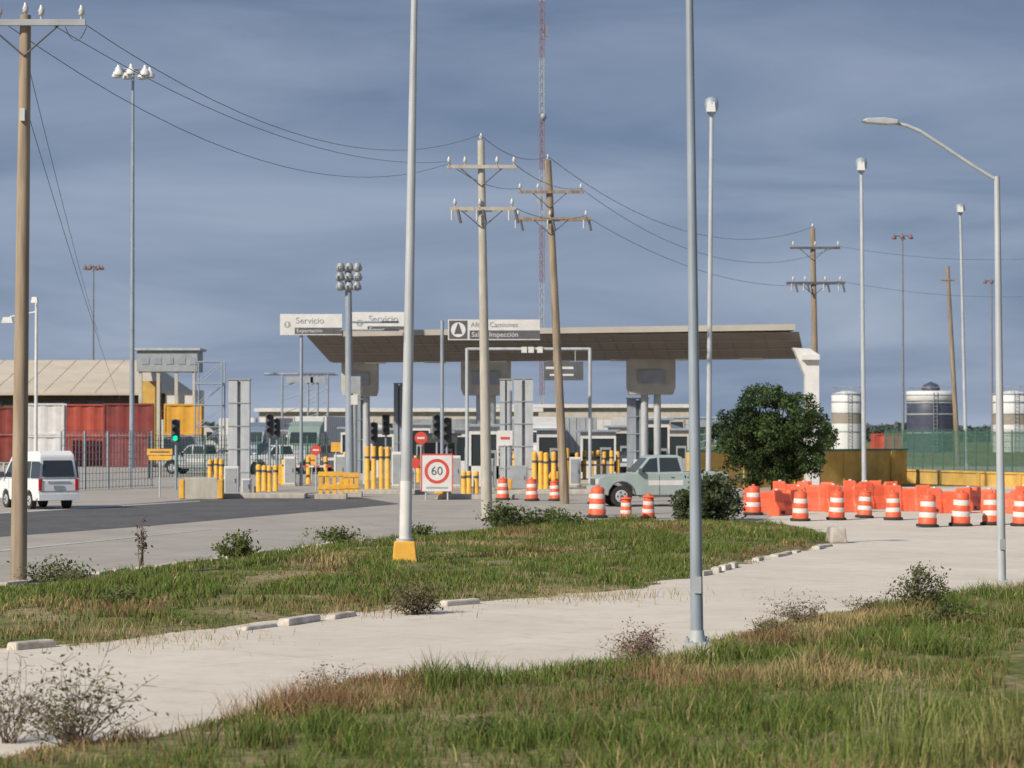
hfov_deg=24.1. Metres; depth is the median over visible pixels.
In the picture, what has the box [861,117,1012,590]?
street lamp
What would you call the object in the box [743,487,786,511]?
water filled barrier
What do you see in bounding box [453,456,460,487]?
equipment cabinet
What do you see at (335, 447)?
traffic sign
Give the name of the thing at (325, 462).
bollard
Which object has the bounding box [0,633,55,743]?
bare bush
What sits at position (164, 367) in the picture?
storey
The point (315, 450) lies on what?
traffic sign
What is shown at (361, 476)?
plinth
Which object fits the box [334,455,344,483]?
equipment cabinet
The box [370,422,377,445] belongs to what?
traffic light
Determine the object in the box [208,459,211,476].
bollard
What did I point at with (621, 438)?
windows
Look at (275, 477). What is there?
bollard
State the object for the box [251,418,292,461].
semi truck
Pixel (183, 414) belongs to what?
shipping container
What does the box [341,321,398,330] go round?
sign bracket
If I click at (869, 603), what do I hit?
dry shrub
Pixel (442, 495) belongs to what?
lane island
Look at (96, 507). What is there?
road marking
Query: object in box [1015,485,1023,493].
water filled barrier
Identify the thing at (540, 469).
bollard
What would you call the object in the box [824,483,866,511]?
water filled barrier
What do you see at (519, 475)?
equipment cabinet
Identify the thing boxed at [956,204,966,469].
street lamp
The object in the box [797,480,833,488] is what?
water filled barrier
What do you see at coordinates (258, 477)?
bollard
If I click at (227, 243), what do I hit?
sky
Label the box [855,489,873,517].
traffic drum
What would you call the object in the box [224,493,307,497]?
lane island
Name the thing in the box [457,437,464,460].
windows
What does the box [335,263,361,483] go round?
floodlight mast
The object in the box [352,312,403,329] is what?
overhead direction sign
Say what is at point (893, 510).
traffic drum
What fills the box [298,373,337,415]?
lattice gantry
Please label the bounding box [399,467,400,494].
equipment cabinet
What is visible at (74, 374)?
roof
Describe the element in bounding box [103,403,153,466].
shipping container
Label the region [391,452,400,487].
equipment cabinet
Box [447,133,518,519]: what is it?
utility pole
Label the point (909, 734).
tall grass
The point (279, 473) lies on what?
boom gate
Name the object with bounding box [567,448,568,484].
bollard
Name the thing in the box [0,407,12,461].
shipping container
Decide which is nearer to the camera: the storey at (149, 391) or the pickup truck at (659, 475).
the pickup truck at (659, 475)
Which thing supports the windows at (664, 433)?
in the inspection booth at (665, 436)
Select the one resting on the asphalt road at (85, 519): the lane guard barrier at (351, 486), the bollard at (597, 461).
the lane guard barrier at (351, 486)
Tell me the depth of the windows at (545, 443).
145.04 m
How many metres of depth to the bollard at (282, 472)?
133.34 m
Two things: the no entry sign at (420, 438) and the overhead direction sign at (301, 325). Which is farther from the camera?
the overhead direction sign at (301, 325)
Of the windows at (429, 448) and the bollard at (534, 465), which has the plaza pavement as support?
the bollard at (534, 465)
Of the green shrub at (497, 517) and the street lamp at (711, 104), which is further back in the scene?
the street lamp at (711, 104)
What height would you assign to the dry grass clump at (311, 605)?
0.387 m
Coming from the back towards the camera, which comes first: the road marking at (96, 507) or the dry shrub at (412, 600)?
the road marking at (96, 507)
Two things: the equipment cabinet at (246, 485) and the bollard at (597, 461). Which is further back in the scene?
the bollard at (597, 461)
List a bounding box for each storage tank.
[831,387,861,448]
[906,382,954,451]
[992,386,1023,451]
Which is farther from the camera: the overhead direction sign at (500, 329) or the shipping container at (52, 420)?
the shipping container at (52, 420)
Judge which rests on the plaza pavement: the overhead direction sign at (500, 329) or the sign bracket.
the overhead direction sign at (500, 329)
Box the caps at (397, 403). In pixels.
[393,383,402,442]
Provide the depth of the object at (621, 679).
26.94 m
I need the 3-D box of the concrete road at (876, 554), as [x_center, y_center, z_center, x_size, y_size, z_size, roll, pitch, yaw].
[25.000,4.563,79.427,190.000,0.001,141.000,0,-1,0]
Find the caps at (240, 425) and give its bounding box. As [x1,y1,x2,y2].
[227,379,251,472]
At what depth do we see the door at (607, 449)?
151.00 m
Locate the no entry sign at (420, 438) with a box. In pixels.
[415,432,426,488]
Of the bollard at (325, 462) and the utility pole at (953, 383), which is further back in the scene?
the utility pole at (953, 383)
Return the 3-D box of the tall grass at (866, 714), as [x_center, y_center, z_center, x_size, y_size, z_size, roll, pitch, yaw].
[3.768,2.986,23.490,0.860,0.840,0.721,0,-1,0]
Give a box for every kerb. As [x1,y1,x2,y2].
[0,538,377,585]
[7,639,54,649]
[237,598,479,630]
[702,544,832,575]
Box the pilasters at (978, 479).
[937,472,1021,485]
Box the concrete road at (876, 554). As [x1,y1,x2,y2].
[0,486,1023,757]
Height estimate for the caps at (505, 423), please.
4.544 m
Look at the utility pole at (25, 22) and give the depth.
47.61 m
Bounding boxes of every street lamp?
[1,297,38,450]
[393,0,417,561]
[680,0,714,657]
[704,97,718,470]
[855,157,866,481]
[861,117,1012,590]
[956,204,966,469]
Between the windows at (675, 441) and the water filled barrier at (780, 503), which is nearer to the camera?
the water filled barrier at (780, 503)
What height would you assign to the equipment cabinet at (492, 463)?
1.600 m
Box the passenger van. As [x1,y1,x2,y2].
[0,451,79,508]
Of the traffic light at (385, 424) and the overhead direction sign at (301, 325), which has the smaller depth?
the overhead direction sign at (301, 325)
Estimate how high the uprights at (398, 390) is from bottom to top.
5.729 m
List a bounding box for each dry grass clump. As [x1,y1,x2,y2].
[0,612,319,658]
[168,588,515,624]
[177,668,430,721]
[272,678,486,711]
[297,672,798,725]
[346,577,774,606]
[518,651,974,698]
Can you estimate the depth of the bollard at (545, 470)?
116.18 m
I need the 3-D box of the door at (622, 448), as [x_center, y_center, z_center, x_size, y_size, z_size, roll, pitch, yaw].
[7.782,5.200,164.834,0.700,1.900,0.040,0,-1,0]
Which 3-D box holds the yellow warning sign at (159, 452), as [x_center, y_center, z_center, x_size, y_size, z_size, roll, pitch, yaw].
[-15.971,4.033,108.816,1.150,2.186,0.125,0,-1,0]
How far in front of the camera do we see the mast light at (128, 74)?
192.03 m
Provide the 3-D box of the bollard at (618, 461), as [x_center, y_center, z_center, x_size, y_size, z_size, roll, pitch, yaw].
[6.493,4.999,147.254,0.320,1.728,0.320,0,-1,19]
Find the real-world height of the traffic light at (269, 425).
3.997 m
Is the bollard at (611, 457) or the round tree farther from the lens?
the bollard at (611, 457)
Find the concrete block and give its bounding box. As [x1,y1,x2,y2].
[826,527,846,542]
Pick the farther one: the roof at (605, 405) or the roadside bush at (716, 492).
the roof at (605, 405)
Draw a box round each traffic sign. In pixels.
[307,455,314,479]
[311,445,320,489]
[331,442,340,484]
[412,458,419,488]
[497,431,511,477]
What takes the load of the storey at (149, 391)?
on the ground at (96, 752)
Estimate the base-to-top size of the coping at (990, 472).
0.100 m
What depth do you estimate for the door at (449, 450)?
139.33 m
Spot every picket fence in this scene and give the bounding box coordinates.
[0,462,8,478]
[60,431,154,489]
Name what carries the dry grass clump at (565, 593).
on the ground at (96, 752)
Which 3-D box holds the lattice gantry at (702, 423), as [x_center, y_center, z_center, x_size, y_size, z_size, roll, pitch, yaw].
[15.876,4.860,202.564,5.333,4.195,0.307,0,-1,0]
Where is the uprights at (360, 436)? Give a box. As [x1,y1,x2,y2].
[357,396,362,473]
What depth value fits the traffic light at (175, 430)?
121.36 m
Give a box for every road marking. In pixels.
[0,501,195,513]
[0,529,209,550]
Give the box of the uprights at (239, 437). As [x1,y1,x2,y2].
[228,380,250,486]
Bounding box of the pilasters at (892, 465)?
[686,451,894,487]
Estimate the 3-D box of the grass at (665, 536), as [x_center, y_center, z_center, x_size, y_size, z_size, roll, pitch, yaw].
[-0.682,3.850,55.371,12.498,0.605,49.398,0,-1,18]
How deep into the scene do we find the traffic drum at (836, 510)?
80.77 m
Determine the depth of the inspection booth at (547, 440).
144.99 m
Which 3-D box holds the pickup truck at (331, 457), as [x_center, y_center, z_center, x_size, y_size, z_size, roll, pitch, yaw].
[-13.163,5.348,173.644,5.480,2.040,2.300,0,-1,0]
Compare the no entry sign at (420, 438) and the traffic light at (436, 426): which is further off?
the traffic light at (436, 426)
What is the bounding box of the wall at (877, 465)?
[701,450,906,487]
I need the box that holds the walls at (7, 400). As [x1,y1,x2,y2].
[0,395,164,419]
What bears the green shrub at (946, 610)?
on the ground at (96, 752)
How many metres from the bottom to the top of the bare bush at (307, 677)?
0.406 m
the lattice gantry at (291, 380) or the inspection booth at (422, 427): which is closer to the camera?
the inspection booth at (422, 427)
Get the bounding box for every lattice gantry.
[264,373,333,425]
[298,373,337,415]
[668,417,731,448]
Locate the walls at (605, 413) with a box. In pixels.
[538,408,688,427]
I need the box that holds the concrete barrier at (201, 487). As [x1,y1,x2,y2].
[179,477,223,498]
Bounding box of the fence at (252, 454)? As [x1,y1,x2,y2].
[148,435,329,477]
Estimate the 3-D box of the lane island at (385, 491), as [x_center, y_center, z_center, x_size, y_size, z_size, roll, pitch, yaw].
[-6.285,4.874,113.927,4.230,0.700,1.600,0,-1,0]
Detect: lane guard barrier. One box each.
[315,472,346,498]
[336,473,362,496]
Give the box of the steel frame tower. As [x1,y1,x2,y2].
[194,361,225,469]
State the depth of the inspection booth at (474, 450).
129.36 m
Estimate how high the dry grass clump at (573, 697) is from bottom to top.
0.371 m
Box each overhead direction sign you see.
[280,314,341,485]
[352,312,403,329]
[440,320,539,453]
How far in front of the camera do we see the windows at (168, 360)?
219.12 m
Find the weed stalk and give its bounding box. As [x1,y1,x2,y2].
[131,517,153,565]
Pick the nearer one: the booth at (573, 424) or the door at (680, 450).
the door at (680, 450)
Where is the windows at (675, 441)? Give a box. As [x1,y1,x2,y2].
[670,436,686,454]
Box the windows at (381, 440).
[372,437,391,459]
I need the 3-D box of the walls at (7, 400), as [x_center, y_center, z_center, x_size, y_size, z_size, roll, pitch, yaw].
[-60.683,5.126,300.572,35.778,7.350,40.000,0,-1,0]
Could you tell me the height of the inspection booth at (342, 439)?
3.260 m
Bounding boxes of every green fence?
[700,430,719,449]
[885,430,1023,471]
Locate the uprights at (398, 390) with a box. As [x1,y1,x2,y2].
[394,384,402,451]
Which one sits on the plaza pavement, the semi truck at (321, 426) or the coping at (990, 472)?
the semi truck at (321, 426)
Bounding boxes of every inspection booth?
[280,430,287,443]
[337,427,344,452]
[371,428,393,476]
[412,423,431,469]
[422,433,461,455]
[452,428,464,471]
[464,424,499,485]
[533,428,567,479]
[576,430,619,477]
[604,425,626,472]
[648,418,673,454]
[670,428,688,470]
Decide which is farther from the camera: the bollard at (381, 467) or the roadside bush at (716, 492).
the bollard at (381, 467)
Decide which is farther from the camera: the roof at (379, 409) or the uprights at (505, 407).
the roof at (379, 409)
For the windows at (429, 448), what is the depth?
139.42 m
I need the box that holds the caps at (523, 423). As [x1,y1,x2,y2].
[513,378,533,468]
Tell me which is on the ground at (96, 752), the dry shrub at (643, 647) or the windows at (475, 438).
the dry shrub at (643, 647)
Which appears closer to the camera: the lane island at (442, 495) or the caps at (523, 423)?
the lane island at (442, 495)
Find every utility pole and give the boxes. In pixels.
[0,2,85,580]
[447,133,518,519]
[514,154,591,503]
[786,223,844,484]
[941,266,960,464]
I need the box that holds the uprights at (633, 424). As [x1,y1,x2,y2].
[627,399,640,467]
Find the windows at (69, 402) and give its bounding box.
[0,401,104,406]
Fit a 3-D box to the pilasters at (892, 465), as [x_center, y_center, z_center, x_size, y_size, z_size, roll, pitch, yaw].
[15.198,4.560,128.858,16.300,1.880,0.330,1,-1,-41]
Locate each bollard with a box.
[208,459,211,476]
[214,458,218,476]
[219,459,222,478]
[256,464,261,491]
[262,465,266,490]
[266,466,271,491]
[272,465,278,490]
[281,459,283,484]
[305,456,310,483]
[323,456,327,483]
[365,446,369,488]
[371,446,375,488]
[379,446,383,488]
[385,447,389,488]
[416,455,419,481]
[461,471,466,493]
[466,471,471,493]
[473,471,478,493]
[532,452,536,483]
[538,451,542,488]
[543,452,548,488]
[551,451,555,480]
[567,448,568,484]
[582,451,586,479]
[592,451,593,475]
[596,450,599,473]
[602,451,605,473]
[609,450,613,473]
[616,451,619,472]
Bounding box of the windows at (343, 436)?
[342,435,344,452]
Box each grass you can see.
[0,511,847,646]
[713,722,914,767]
[808,672,997,767]
[851,650,935,732]
[893,659,1023,767]
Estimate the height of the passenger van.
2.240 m
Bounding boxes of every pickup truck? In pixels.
[162,444,227,473]
[251,444,321,473]
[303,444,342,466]
[587,455,730,506]
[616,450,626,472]
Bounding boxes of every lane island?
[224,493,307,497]
[337,479,424,493]
[434,491,514,498]
[507,479,588,493]
[549,471,618,483]
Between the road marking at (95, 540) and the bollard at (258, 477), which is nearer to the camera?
the road marking at (95, 540)
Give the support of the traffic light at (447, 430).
on the plaza pavement
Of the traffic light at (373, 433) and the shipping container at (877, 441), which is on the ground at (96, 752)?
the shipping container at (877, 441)
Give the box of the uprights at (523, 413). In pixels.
[514,379,532,478]
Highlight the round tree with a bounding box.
[711,382,839,489]
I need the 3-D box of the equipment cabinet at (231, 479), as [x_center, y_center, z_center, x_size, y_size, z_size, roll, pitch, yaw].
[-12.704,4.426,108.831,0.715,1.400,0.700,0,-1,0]
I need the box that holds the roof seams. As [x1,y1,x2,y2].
[0,360,123,392]
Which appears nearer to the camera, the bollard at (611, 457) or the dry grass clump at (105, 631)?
the dry grass clump at (105, 631)
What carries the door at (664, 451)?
in the inspection booth at (665, 436)
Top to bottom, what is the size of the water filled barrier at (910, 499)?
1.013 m
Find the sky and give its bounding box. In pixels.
[0,0,1023,427]
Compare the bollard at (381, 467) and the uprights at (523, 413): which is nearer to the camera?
the uprights at (523, 413)
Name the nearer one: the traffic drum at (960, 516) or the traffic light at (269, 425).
the traffic drum at (960, 516)
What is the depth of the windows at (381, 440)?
154.36 m
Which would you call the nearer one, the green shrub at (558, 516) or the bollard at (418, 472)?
the green shrub at (558, 516)
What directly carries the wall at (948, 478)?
on the concrete road at (876, 554)
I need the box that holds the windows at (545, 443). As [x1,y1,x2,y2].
[539,437,557,461]
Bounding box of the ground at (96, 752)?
[0,440,1023,767]
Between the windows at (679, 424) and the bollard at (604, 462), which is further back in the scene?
the windows at (679, 424)
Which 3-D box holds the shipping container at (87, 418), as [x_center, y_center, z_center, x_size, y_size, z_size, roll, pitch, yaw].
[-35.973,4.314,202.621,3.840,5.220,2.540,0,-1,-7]
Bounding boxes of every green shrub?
[7,550,105,582]
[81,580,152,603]
[210,529,260,557]
[301,525,364,544]
[412,521,438,535]
[440,709,513,737]
[475,500,528,528]
[500,507,556,528]
[532,506,590,525]
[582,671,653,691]
[901,596,995,626]
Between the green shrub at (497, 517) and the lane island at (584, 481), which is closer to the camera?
the green shrub at (497, 517)
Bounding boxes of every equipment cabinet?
[224,466,239,492]
[242,479,251,492]
[283,456,296,485]
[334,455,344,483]
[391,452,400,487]
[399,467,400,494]
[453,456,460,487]
[491,458,493,489]
[510,465,527,488]
[569,457,580,486]
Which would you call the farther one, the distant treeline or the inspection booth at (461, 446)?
the distant treeline
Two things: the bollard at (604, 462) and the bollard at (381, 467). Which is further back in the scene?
the bollard at (604, 462)
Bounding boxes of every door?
[383,447,391,476]
[416,444,419,455]
[444,449,451,453]
[491,450,495,485]
[550,448,557,471]
[600,447,610,473]
[620,446,626,472]
[661,448,667,454]
[676,446,685,470]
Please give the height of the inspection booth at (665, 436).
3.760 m
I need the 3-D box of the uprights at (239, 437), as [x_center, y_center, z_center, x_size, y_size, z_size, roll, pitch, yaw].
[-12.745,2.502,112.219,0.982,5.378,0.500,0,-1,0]
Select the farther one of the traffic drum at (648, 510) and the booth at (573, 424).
the booth at (573, 424)
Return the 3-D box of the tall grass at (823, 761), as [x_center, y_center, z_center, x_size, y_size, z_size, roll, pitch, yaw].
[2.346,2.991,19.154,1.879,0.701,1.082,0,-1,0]
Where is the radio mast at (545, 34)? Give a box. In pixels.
[537,0,547,403]
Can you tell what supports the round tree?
on the plaza pavement
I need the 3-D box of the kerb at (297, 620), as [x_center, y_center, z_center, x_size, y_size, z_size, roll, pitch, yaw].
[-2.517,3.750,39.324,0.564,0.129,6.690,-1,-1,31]
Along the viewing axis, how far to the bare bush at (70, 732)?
22.79 m
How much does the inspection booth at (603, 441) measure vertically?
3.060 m
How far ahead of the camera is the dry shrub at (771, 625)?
35.05 m
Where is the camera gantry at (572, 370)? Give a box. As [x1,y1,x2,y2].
[465,347,591,483]
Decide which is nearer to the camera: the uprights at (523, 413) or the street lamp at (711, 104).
the street lamp at (711, 104)
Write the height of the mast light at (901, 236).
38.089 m
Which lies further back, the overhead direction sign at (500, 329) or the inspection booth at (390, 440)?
the inspection booth at (390, 440)
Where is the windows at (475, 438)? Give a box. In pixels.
[471,434,495,465]
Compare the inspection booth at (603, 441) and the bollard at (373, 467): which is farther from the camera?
the inspection booth at (603, 441)
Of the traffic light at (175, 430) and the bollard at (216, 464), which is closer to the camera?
the traffic light at (175, 430)
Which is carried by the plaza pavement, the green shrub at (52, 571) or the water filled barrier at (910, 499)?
the green shrub at (52, 571)
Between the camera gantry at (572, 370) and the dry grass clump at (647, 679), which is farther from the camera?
the camera gantry at (572, 370)
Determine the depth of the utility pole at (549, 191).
98.49 m
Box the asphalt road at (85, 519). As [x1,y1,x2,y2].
[0,495,397,536]
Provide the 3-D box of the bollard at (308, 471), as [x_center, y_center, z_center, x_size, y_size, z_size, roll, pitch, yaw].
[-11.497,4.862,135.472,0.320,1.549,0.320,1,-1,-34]
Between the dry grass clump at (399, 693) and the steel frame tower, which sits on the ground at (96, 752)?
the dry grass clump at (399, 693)
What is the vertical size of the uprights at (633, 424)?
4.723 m
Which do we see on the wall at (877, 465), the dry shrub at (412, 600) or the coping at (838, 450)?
the coping at (838, 450)
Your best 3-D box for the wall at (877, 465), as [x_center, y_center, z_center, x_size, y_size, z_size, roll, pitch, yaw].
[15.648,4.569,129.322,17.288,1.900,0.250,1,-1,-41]
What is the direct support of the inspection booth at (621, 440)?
on the plaza pavement
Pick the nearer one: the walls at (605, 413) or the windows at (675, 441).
the windows at (675, 441)
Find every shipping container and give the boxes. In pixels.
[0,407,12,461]
[28,403,66,450]
[67,404,102,465]
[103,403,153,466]
[164,404,203,434]
[164,435,203,455]
[871,434,900,448]
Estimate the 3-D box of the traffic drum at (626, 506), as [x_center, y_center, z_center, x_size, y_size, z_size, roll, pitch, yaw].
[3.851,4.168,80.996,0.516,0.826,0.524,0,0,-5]
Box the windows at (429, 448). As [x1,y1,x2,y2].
[424,443,454,454]
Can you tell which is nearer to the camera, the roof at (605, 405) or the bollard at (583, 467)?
the bollard at (583, 467)
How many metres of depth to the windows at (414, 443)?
181.52 m
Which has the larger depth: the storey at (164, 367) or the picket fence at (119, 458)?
the storey at (164, 367)
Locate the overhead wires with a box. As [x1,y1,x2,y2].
[9,25,1023,398]
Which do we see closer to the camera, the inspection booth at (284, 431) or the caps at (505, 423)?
the caps at (505, 423)
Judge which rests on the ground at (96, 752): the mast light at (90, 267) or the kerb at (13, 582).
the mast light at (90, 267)
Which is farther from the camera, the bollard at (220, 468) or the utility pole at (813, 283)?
the bollard at (220, 468)
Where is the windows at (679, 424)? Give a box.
[670,422,682,427]
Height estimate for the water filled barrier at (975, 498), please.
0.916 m
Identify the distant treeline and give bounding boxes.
[204,420,990,441]
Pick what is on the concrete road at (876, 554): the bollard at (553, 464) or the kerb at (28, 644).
the kerb at (28, 644)
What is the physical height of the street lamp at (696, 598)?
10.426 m
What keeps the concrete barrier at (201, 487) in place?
on the plaza pavement
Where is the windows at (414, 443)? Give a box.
[412,431,428,455]
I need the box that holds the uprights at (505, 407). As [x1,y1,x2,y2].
[500,380,511,478]
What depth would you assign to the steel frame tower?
181.43 m
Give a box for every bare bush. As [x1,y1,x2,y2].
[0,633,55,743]
[0,633,168,746]
[292,656,368,689]
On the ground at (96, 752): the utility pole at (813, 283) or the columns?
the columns
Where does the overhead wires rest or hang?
attached to the utility pole at (549, 191)
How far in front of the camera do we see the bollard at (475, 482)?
108.47 m
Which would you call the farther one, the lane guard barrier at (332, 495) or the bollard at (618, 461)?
the bollard at (618, 461)
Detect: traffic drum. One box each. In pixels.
[495,477,510,499]
[524,477,539,500]
[548,479,559,500]
[586,485,607,517]
[619,495,631,517]
[640,493,655,518]
[743,484,762,514]
[790,489,810,520]
[826,489,846,519]
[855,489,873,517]
[884,490,902,519]
[916,492,938,526]
[948,490,972,526]
[980,491,996,524]
[1010,491,1023,526]
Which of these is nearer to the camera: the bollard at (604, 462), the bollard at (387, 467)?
the bollard at (387, 467)
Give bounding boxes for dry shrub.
[384,571,448,614]
[591,616,676,661]
[744,611,804,636]
[759,588,829,621]
[833,591,886,612]
[883,560,951,607]
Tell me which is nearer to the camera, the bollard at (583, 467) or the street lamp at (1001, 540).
the street lamp at (1001, 540)
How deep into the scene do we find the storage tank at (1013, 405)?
329.13 m
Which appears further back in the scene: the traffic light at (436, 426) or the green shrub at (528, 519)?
the traffic light at (436, 426)
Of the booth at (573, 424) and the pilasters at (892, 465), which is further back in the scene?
the booth at (573, 424)
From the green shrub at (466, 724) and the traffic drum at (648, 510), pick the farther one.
the traffic drum at (648, 510)
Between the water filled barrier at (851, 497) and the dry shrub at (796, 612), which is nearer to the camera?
the dry shrub at (796, 612)
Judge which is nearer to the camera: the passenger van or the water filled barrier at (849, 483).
the passenger van
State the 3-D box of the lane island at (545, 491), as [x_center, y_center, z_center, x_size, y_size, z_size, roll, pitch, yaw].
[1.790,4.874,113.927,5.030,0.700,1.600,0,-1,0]
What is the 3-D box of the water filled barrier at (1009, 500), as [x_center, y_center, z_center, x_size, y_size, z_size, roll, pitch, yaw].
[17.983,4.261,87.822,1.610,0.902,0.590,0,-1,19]
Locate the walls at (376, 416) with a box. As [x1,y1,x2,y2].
[259,412,537,457]
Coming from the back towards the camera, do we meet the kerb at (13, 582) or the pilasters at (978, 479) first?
the pilasters at (978, 479)
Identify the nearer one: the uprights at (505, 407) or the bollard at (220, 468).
the uprights at (505, 407)
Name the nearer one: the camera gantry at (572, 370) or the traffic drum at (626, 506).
the traffic drum at (626, 506)
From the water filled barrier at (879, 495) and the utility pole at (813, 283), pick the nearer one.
the water filled barrier at (879, 495)
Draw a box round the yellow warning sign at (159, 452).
[147,449,171,496]
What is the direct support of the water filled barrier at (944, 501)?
on the concrete road at (876, 554)
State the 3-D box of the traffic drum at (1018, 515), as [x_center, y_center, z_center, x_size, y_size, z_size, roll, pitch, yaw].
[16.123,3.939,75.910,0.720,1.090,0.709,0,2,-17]
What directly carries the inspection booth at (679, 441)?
on the plaza pavement
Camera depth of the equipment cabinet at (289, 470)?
129.91 m
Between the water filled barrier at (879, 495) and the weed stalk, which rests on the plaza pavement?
the weed stalk
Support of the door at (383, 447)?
in the inspection booth at (390, 440)
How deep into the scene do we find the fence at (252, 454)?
156.90 m
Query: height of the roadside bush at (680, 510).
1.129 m
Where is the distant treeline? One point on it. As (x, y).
(878, 429)
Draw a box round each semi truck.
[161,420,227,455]
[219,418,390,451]
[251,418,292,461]
[283,416,344,471]
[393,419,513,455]
[533,417,556,451]
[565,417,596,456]
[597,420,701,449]
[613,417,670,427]
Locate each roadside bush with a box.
[668,463,750,520]
[671,488,689,519]
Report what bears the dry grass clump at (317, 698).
on the ground at (96, 752)
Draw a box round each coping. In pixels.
[687,448,907,451]
[907,469,1023,474]
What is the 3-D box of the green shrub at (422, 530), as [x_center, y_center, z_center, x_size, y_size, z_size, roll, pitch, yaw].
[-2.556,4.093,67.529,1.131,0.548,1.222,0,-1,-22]
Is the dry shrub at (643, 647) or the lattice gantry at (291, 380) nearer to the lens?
the dry shrub at (643, 647)
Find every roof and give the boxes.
[0,360,189,394]
[135,348,206,351]
[254,408,542,411]
[496,404,688,407]
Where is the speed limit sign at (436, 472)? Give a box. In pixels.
[421,454,452,499]
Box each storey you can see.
[137,350,202,372]
[142,381,203,462]
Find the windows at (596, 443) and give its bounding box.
[583,439,613,460]
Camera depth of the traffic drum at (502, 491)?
103.96 m
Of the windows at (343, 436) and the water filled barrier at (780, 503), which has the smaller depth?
the water filled barrier at (780, 503)
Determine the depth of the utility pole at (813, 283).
125.75 m
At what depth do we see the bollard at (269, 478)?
118.49 m
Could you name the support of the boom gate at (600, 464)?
on the plaza pavement
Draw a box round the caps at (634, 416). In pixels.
[626,398,648,451]
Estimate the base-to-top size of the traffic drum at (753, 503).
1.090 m
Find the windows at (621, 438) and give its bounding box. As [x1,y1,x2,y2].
[616,433,626,449]
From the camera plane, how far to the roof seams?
289.04 m
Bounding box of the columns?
[139,372,193,462]
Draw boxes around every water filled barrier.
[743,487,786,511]
[766,489,797,515]
[773,480,811,489]
[791,485,824,510]
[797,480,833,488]
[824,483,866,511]
[843,479,881,487]
[859,480,897,508]
[887,484,929,510]
[926,487,970,512]
[965,486,980,509]
[980,488,1014,512]
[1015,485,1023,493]
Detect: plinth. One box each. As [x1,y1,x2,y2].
[240,486,255,492]
[359,473,370,479]
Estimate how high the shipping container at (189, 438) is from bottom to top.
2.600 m
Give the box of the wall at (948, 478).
[907,471,1023,487]
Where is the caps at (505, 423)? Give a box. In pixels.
[499,379,511,468]
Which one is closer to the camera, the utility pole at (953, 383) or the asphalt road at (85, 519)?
the asphalt road at (85, 519)
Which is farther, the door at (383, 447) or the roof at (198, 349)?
the roof at (198, 349)
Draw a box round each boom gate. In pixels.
[278,464,330,483]
[581,464,616,465]
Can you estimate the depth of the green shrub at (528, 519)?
72.64 m
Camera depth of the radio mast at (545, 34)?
332.13 m
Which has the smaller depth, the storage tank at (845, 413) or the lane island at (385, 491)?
the lane island at (385, 491)
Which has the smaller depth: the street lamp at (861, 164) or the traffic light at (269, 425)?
the street lamp at (861, 164)
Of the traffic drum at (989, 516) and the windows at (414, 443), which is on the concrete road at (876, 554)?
the traffic drum at (989, 516)
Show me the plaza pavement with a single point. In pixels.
(281, 531)
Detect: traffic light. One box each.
[171,419,179,489]
[266,414,273,465]
[273,418,279,465]
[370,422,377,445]
[382,414,389,446]
[432,414,439,453]
[444,417,451,453]
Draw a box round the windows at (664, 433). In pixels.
[648,427,667,454]
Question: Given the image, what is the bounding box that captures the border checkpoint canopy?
[307,324,819,484]
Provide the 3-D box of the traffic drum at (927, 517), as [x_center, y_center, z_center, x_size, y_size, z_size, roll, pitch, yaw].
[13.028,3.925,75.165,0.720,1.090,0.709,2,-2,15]
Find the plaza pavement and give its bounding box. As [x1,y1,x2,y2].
[0,466,1023,587]
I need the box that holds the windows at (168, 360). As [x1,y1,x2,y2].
[142,358,197,363]
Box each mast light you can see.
[83,265,103,359]
[112,64,154,467]
[892,233,912,438]
[983,279,994,430]
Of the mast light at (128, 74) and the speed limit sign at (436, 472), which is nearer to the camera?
the speed limit sign at (436, 472)
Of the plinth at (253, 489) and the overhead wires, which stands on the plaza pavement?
the plinth at (253, 489)
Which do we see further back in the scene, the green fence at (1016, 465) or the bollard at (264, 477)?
the green fence at (1016, 465)

